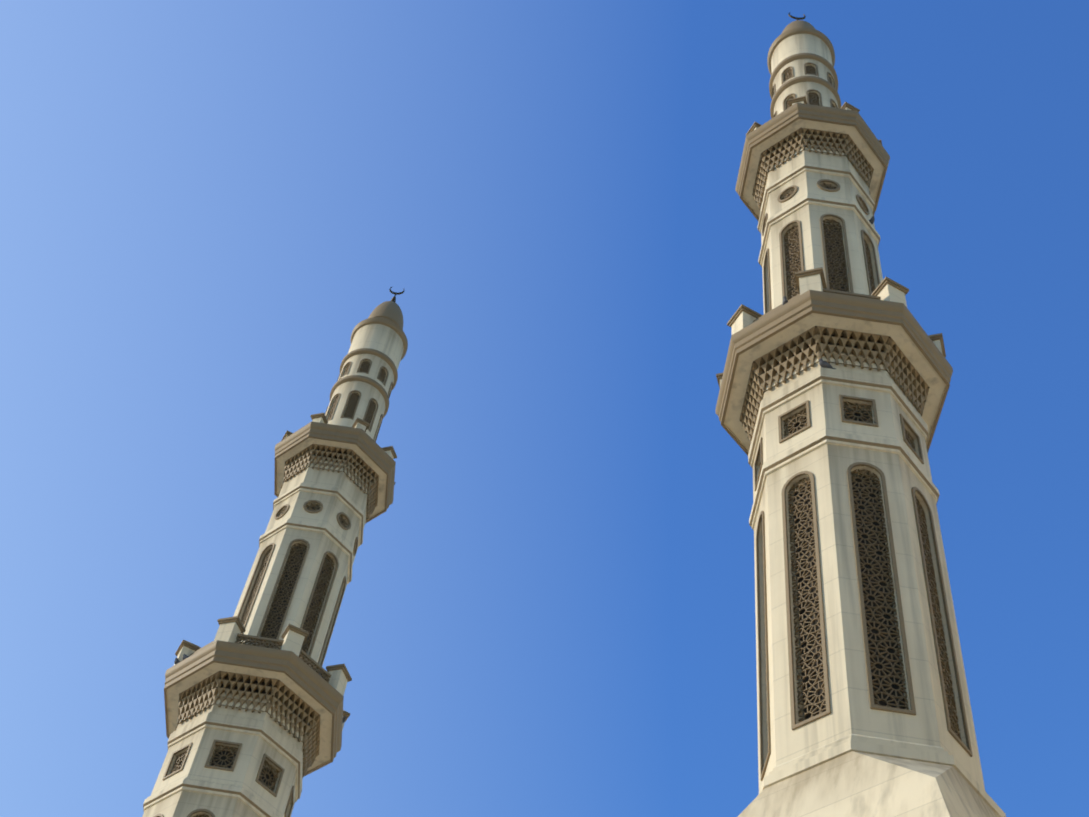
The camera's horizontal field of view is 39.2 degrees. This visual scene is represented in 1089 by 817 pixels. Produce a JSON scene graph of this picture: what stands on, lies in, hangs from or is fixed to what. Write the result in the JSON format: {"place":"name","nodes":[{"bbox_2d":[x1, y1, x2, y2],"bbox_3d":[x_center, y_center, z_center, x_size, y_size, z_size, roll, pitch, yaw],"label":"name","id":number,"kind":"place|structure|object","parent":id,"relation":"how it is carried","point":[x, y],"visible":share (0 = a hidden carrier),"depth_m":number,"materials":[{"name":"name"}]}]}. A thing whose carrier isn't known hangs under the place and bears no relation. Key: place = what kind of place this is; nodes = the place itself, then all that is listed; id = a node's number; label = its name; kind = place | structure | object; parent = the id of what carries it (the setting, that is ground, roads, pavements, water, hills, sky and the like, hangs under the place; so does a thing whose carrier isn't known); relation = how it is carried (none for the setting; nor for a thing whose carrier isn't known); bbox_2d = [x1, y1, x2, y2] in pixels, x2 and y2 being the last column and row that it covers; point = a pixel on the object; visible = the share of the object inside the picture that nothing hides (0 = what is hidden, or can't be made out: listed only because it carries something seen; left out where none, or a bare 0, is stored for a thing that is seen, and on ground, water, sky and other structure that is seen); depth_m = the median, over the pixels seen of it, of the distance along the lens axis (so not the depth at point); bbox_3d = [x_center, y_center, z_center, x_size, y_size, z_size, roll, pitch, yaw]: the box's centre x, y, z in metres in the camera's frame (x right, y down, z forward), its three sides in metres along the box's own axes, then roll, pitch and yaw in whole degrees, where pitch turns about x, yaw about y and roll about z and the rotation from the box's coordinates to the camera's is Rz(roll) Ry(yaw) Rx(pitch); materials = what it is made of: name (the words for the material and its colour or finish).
{"place":"outdoors","nodes":[
{"label":"outdoors","id":0,"kind":"place"},
{"bbox_2d":[0,0,1088,816],"label":"sky","id":1,"kind":"structure","parent":0,"point":[550,611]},
{"label":"ground","id":2,"kind":"structure","parent":0,"visible":0},
{"bbox_2d":[142,287,407,816],"bbox_3d":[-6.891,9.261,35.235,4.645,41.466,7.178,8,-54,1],"label":"minaret","id":3,"kind":"object","parent":2,"relation":"on","point":[256,716],"visible":1,"depth_m":35.99,"materials":[{"name":"beige stone"}]},
{"bbox_2d":[715,12,1005,816],"bbox_3d":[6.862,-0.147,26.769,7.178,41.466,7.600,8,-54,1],"label":"minaret","id":4,"kind":"object","parent":2,"relation":"on","point":[834,379],"visible":1,"depth_m":24.81,"materials":[{"name":"beige stone"}]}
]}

